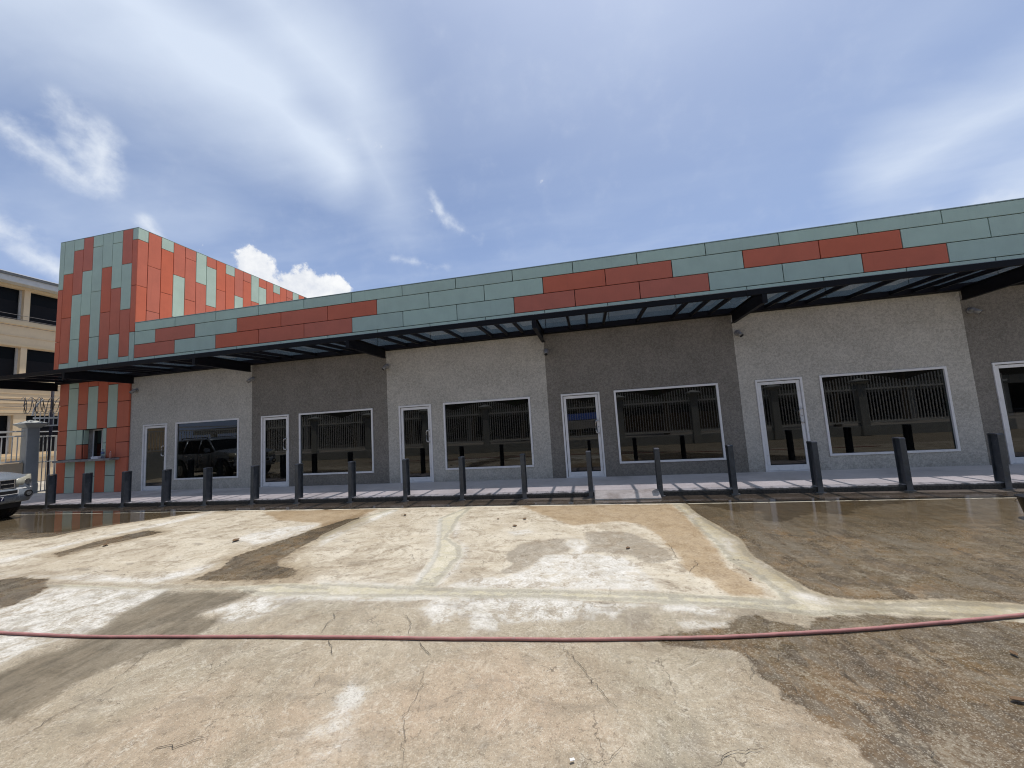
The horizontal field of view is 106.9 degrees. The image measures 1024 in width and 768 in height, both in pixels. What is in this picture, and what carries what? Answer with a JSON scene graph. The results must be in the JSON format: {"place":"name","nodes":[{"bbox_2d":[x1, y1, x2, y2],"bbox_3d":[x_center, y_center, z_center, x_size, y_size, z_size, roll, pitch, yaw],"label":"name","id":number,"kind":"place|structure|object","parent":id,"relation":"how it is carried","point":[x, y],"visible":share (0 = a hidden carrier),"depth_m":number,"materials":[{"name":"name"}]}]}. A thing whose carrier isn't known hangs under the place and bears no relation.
{"place":"outdoors","nodes":[
{"label":"outdoors","id":0,"kind":"place"},
{"bbox_2d":[0,399,58,401],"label":"overhead cable","id":1,"kind":"object","parent":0,"point":[28,400],"visible":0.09,"depth_m":16.42,"materials":[{"name":"grey metal"}]},
{"bbox_2d":[0,269,60,480],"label":"office building","id":2,"kind":"structure","parent":0,"point":[27,296],"depth_m":20.17,"materials":[{"name":"cream painted stucco"},{"name":"dark glass"}]},
{"bbox_2d":[0,415,10,453],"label":"window","id":3,"kind":"structure","parent":2,"relation":"in","point":[4,420],"depth_m":19.37,"materials":[{"name":"black glass"}]},
{"bbox_2d":[0,346,17,375],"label":"window","id":4,"kind":"structure","parent":2,"relation":"in","point":[8,355],"depth_m":19.70,"materials":[{"name":"black glass"}]},
{"bbox_2d":[0,286,21,319],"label":"window","id":5,"kind":"structure","parent":2,"relation":"in","point":[10,299],"depth_m":19.93,"materials":[{"name":"black glass"}]},
{"bbox_2d":[26,349,54,379],"bbox_3d":[-25.766,-0.954,21.443,0.025,1.640,2.580,-5,-6,11],"label":"window","id":6,"kind":"structure","parent":2,"relation":"in","point":[37,361],"depth_m":20.81,"materials":[{"name":"black glass"}]},
{"bbox_2d":[26,416,58,451],"bbox_3d":[-25.498,2.734,21.080,0.110,1.950,2.360,-5,-6,11],"label":"window","id":7,"kind":"structure","parent":2,"relation":"in","point":[44,431],"depth_m":20.83,"materials":[{"name":"black glass"}]},
{"bbox_2d":[29,293,57,325],"bbox_3d":[-25.954,-4.033,21.748,0.025,1.680,2.580,-5,-6,11],"label":"window","id":8,"kind":"structure","parent":2,"relation":"in","point":[41,307],"depth_m":21.13,"materials":[{"name":"black glass"}]},
{"bbox_2d":[38,481,45,492],"bbox_3d":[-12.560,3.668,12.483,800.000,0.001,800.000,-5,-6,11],"label":"ground","id":9,"kind":"structure","parent":0,"point":[42,485],"depth_m":17.41,"materials":[{"name":"concrete"}]},
{"bbox_2d":[0,431,23,473],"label":"side fence","id":10,"kind":"object","parent":9,"relation":"on","point":[15,467],"visible":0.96,"depth_m":13.29,"materials":[{"name":"grey metal"}]},
{"bbox_2d":[13,420,48,492],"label":"fence pillar","id":11,"kind":"structure","parent":9,"relation":"on","point":[29,448],"depth_m":13.71,"materials":[{"name":"grey concrete"}]},
{"bbox_2d":[31,399,58,425],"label":"gate arch","id":12,"kind":"structure","parent":11,"relation":"on","point":[40,417],"depth_m":14.10,"materials":[{"name":"white paint"}]},
{"bbox_2d":[21,397,59,413],"bbox_3d":[-17.023,0.812,14.453,2.110,0.621,0.601,1,-7,-41],"label":"razor wire","id":13,"kind":"object","parent":12,"relation":"attached to","point":[52,407],"visible":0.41,"depth_m":14.05,"materials":[{"name":"grey metal"}]},
{"bbox_2d":[37,435,56,491],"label":"side gate","id":14,"kind":"structure","parent":11,"relation":"attached to","point":[55,450],"depth_m":14.19,"materials":[{"name":"white metal"}]},
{"bbox_2d":[19,480,1023,508],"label":"kerb","id":15,"kind":"structure","parent":9,"relation":"on","point":[961,485],"depth_m":7.93,"materials":[{"name":"grey concrete"}]},
{"bbox_2d":[45,391,54,489],"bbox_3d":[-18.832,2.203,15.485,0.090,4.200,0.090,-5,-6,11],"label":"street pole","id":16,"kind":"object","parent":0,"point":[50,430],"visible":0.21,"depth_m":15.47,"materials":[{"name":"black metal"}]},
{"bbox_2d":[52,227,305,493],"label":"clad tower","id":17,"kind":"structure","parent":0,"point":[113,287],"depth_m":13.49,"materials":[{"name":"tile"}]},
{"bbox_2d":[92,429,102,456],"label":"window","id":18,"kind":"structure","parent":17,"relation":"in","point":[97,434],"depth_m":13.32,"materials":[{"name":"black glass"}]},
{"bbox_2d":[91,456,104,458],"bbox_3d":[-13.861,2.458,12.706,0.310,0.079,0.200,-5,-6,11],"label":"foam box","id":19,"kind":"object","parent":17,"relation":"on","point":[97,457],"visible":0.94,"depth_m":12.63,"materials":[{"name":"white plastic"}]},
{"bbox_2d":[0,489,1023,767],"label":"parking lot","id":20,"kind":"structure","parent":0,"point":[906,697],"depth_m":2.94,"materials":[{"name":"concrete"}]},
{"bbox_2d":[0,472,33,517],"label":"parked suv","id":21,"kind":"object","parent":20,"relation":"on","point":[15,489],"visible":1,"depth_m":9.36,"materials":[{"name":"silver metal"}]},
{"bbox_2d":[42,474,56,508],"bbox_3d":[-13.040,3.036,10.726,0.150,0.948,0.204,-5,-5,12],"label":"bollard","id":22,"kind":"object","parent":20,"relation":"on","point":[50,491],"visible":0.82,"depth_m":10.73,"materials":[{"name":"metal"}]},
{"bbox_2d":[80,472,92,507],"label":"bollard","id":23,"kind":"object","parent":20,"relation":"on","point":[87,484],"visible":0.85,"depth_m":10.47,"materials":[{"name":"metal"}]},
{"bbox_2d":[120,471,131,506],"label":"bollard","id":24,"kind":"object","parent":20,"relation":"on","point":[126,485],"visible":0.93,"depth_m":10.20,"materials":[{"name":"metal"}]},
{"bbox_2d":[159,469,171,506],"bbox_3d":[-9.059,2.717,9.941,0.150,0.948,0.204,-4,-6,10],"label":"bollard","id":25,"kind":"object","parent":20,"relation":"on","point":[166,485],"visible":0.89,"depth_m":9.94,"materials":[{"name":"metal"}]},
{"bbox_2d":[200,467,212,505],"bbox_3d":[-7.771,2.613,9.684,0.150,0.948,0.204,-4,-6,10],"label":"bollard","id":26,"kind":"object","parent":20,"relation":"on","point":[207,482],"visible":0.86,"depth_m":9.68,"materials":[{"name":"metal"}]},
{"bbox_2d":[248,465,259,504],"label":"bollard","id":27,"kind":"object","parent":20,"relation":"on","point":[254,483],"visible":0.85,"depth_m":9.41,"materials":[{"name":"metal"}]},
{"bbox_2d":[293,463,302,503],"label":"bollard","id":28,"kind":"object","parent":20,"relation":"on","point":[298,480],"visible":0.81,"depth_m":9.16,"materials":[{"name":"metal"}]},
{"bbox_2d":[346,461,355,502],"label":"bollard","id":29,"kind":"object","parent":20,"relation":"on","point":[351,479],"visible":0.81,"depth_m":8.86,"materials":[{"name":"metal"}]},
{"bbox_2d":[402,459,409,501],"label":"bollard","id":30,"kind":"object","parent":20,"relation":"on","point":[406,476],"visible":0.91,"depth_m":8.57,"materials":[{"name":"metal"}]},
{"bbox_2d":[458,456,466,500],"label":"bollard","id":31,"kind":"object","parent":20,"relation":"on","point":[462,473],"visible":0.93,"depth_m":8.30,"materials":[{"name":"metal"}]},
{"bbox_2d":[0,613,1023,641],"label":"garden hose","id":32,"kind":"object","parent":20,"relation":"on","point":[905,625],"visible":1,"depth_m":2.80,"materials":[{"name":"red rubber"}]},
{"bbox_2d":[520,453,528,498],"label":"bollard","id":33,"kind":"object","parent":20,"relation":"on","point":[523,475],"visible":0.98,"depth_m":8.02,"materials":[{"name":"metal"}]},
{"bbox_2d":[586,451,594,497],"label":"bollard","id":34,"kind":"object","parent":20,"relation":"on","point":[589,471],"visible":0.84,"depth_m":7.75,"materials":[{"name":"metal"}]},
{"bbox_2d":[594,489,661,499],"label":"kerb ramp","id":35,"kind":"structure","parent":20,"relation":"on","point":[627,494],"depth_m":7.46,"materials":[{"name":"concrete"}]},
{"bbox_2d":[653,448,664,496],"bbox_3d":[2.916,1.752,7.559,0.150,0.948,0.204,-5,-5,13],"label":"bollard","id":36,"kind":"object","parent":20,"relation":"on","point":[658,470],"visible":0.91,"depth_m":7.49,"materials":[{"name":"metal"}]},
{"bbox_2d":[725,444,740,494],"bbox_3d":[4.228,1.647,7.305,0.150,0.948,0.204,-5,-6,13],"label":"bollard","id":37,"kind":"object","parent":20,"relation":"on","point":[731,466],"visible":0.95,"depth_m":7.25,"materials":[{"name":"metal"}]},
{"bbox_2d":[806,441,826,492],"bbox_3d":[5.615,1.536,7.029,0.150,0.948,0.204,-5,-6,10],"label":"bollard","id":38,"kind":"object","parent":20,"relation":"on","point":[814,464],"visible":0.94,"depth_m":6.99,"materials":[{"name":"metal"}]},
{"bbox_2d":[892,437,916,490],"bbox_3d":[6.964,1.427,6.762,0.150,0.948,0.204,-5,-6,12],"label":"bollard","id":39,"kind":"object","parent":20,"relation":"on","point":[902,460],"visible":0.88,"depth_m":6.73,"materials":[{"name":"metal"}]},
{"bbox_2d":[987,433,1016,488],"bbox_3d":[8.339,1.316,6.485,0.150,0.948,0.204,-4,-5,11],"label":"bollard","id":40,"kind":"object","parent":20,"relation":"on","point":[999,458],"visible":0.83,"depth_m":6.48,"materials":[{"name":"metal"}]},
{"bbox_2d":[1009,696,1023,700],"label":"dry leaf","id":41,"kind":"object","parent":20,"relation":"on","point":[1016,698],"visible":1,"depth_m":2.01,"materials":[{"name":"brown plant"}]},
{"bbox_2d":[0,0,1023,350],"label":"sky","id":42,"kind":"structure","parent":0,"point":[306,148],"materials":[{"name":"blue"}]},
{"bbox_2d":[21,464,1023,503],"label":"sidewalk","id":43,"kind":"structure","parent":0,"point":[923,474],"depth_m":8.75,"materials":[{"name":"concrete"}]},
{"bbox_2d":[128,198,1023,490],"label":"shop building","id":44,"kind":"structure","parent":0,"point":[934,380],"depth_m":9.71,"materials":[{"name":"grey paint"}]},
{"bbox_2d":[129,389,138,393],"bbox_3d":[-12.746,0.243,12.794,0.147,0.189,0.222,-7,-7,33],"label":"security camera","id":45,"kind":"object","parent":44,"relation":"attached to","point":[133,391],"visible":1,"depth_m":12.76,"materials":[{"name":"grey plastic"}]},
{"bbox_2d":[141,423,166,490],"bbox_3d":[-11.759,2.405,12.524,0.994,2.158,0.190,-5,-6,11],"label":"door","id":46,"kind":"structure","parent":44,"relation":"in","point":[154,437],"depth_m":12.53,"materials":[{"name":"glass"}]},
{"bbox_2d":[174,418,238,479],"bbox_3d":[-9.733,2.085,12.119,2.464,1.846,0.084,-5,-6,11],"label":"window","id":47,"kind":"structure","parent":44,"relation":"in","point":[199,445],"depth_m":12.12,"materials":[{"name":"black glass"}]},
{"bbox_2d":[246,377,254,382],"bbox_3d":[-8.189,-0.123,11.889,0.146,0.191,0.220,-7,-7,31],"label":"security camera","id":48,"kind":"object","parent":44,"relation":"attached to","point":[252,379],"visible":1,"depth_m":11.86,"materials":[{"name":"grey plastic"}]},
{"bbox_2d":[261,414,288,486],"bbox_3d":[-7.227,2.041,11.625,0.994,2.158,0.190,-5,-6,11],"label":"door","id":49,"kind":"structure","parent":44,"relation":"in","point":[274,430],"depth_m":11.62,"materials":[{"name":"glass"}]},
{"bbox_2d":[299,408,373,474],"bbox_3d":[-5.200,1.720,11.221,2.464,1.846,0.084,-5,-6,11],"label":"window","id":50,"kind":"structure","parent":44,"relation":"in","point":[328,440],"depth_m":11.21,"materials":[{"name":"black glass"}]},
{"bbox_2d":[382,364,389,369],"bbox_3d":[-3.666,-0.484,10.981,0.167,0.198,0.189,-5,-6,11],"label":"security camera","id":51,"kind":"object","parent":44,"relation":"attached to","point":[386,366],"visible":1,"depth_m":10.96,"materials":[{"name":"grey plastic"}]},
{"bbox_2d":[398,404,433,482],"bbox_3d":[-2.694,1.676,10.726,0.994,2.158,0.190,-5,-6,11],"label":"door","id":52,"kind":"structure","parent":44,"relation":"in","point":[415,422],"depth_m":10.72,"materials":[{"name":"glass"}]},
{"bbox_2d":[443,397,534,469],"bbox_3d":[-0.668,1.356,10.322,2.464,1.846,0.084,-5,-6,11],"label":"window","id":53,"kind":"structure","parent":44,"relation":"in","point":[493,433],"depth_m":10.31,"materials":[{"name":"black glass"}]},
{"bbox_2d":[0,258,1023,390],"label":"entrance canopy","id":54,"kind":"object","parent":44,"relation":"attached to","point":[756,301],"visible":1,"depth_m":9.22,"materials":[{"name":"black metal"}]},
{"bbox_2d":[561,392,605,477],"bbox_3d":[1.838,1.311,9.827,0.994,2.158,0.190,-5,-6,11],"label":"door","id":55,"kind":"structure","parent":44,"relation":"in","point":[582,425],"depth_m":9.82,"materials":[{"name":"glass"}]},
{"bbox_2d":[613,383,725,463],"bbox_3d":[3.864,0.991,9.423,2.464,1.846,0.084,-5,-6,11],"label":"window","id":56,"kind":"structure","parent":44,"relation":"in","point":[684,422],"depth_m":9.41,"materials":[{"name":"black glass"}]},
{"bbox_2d":[734,330,743,336],"bbox_3d":[5.481,-1.219,9.165,0.157,0.201,0.192,-5,-6,11],"label":"security camera","id":57,"kind":"object","parent":44,"relation":"attached to","point":[738,333],"visible":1,"depth_m":9.13,"materials":[{"name":"grey plastic"}]},
{"bbox_2d":[754,377,809,471],"bbox_3d":[6.370,0.947,8.928,0.994,2.158,0.190,-5,-6,11],"label":"door","id":58,"kind":"structure","parent":44,"relation":"in","point":[784,427],"depth_m":8.91,"materials":[{"name":"glass"}]},
{"bbox_2d":[819,366,960,455],"bbox_3d":[8.397,0.626,8.524,2.464,1.846,0.084,-5,-6,11],"label":"window","id":59,"kind":"structure","parent":44,"relation":"in","point":[863,411],"depth_m":8.51,"materials":[{"name":"glass"}]},
{"bbox_2d":[966,307,982,313],"bbox_3d":[10.073,-1.593,8.269,0.147,0.189,0.222,-2,-6,-11],"label":"security camera","id":60,"kind":"object","parent":44,"relation":"attached to","point":[970,310],"visible":1,"depth_m":8.25,"materials":[{"name":"grey plastic"}]},
{"bbox_2d":[991,361,1023,463],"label":"door","id":61,"kind":"structure","parent":44,"relation":"in","point":[1008,379],"depth_m":8.08,"materials":[{"name":"white metal"}]},
{"bbox_2d":[1014,494,1023,512],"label":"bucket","id":62,"kind":"object","parent":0,"point":[1020,498],"visible":1,"depth_m":4.89,"materials":[{"name":"black plastic"}]}
]}

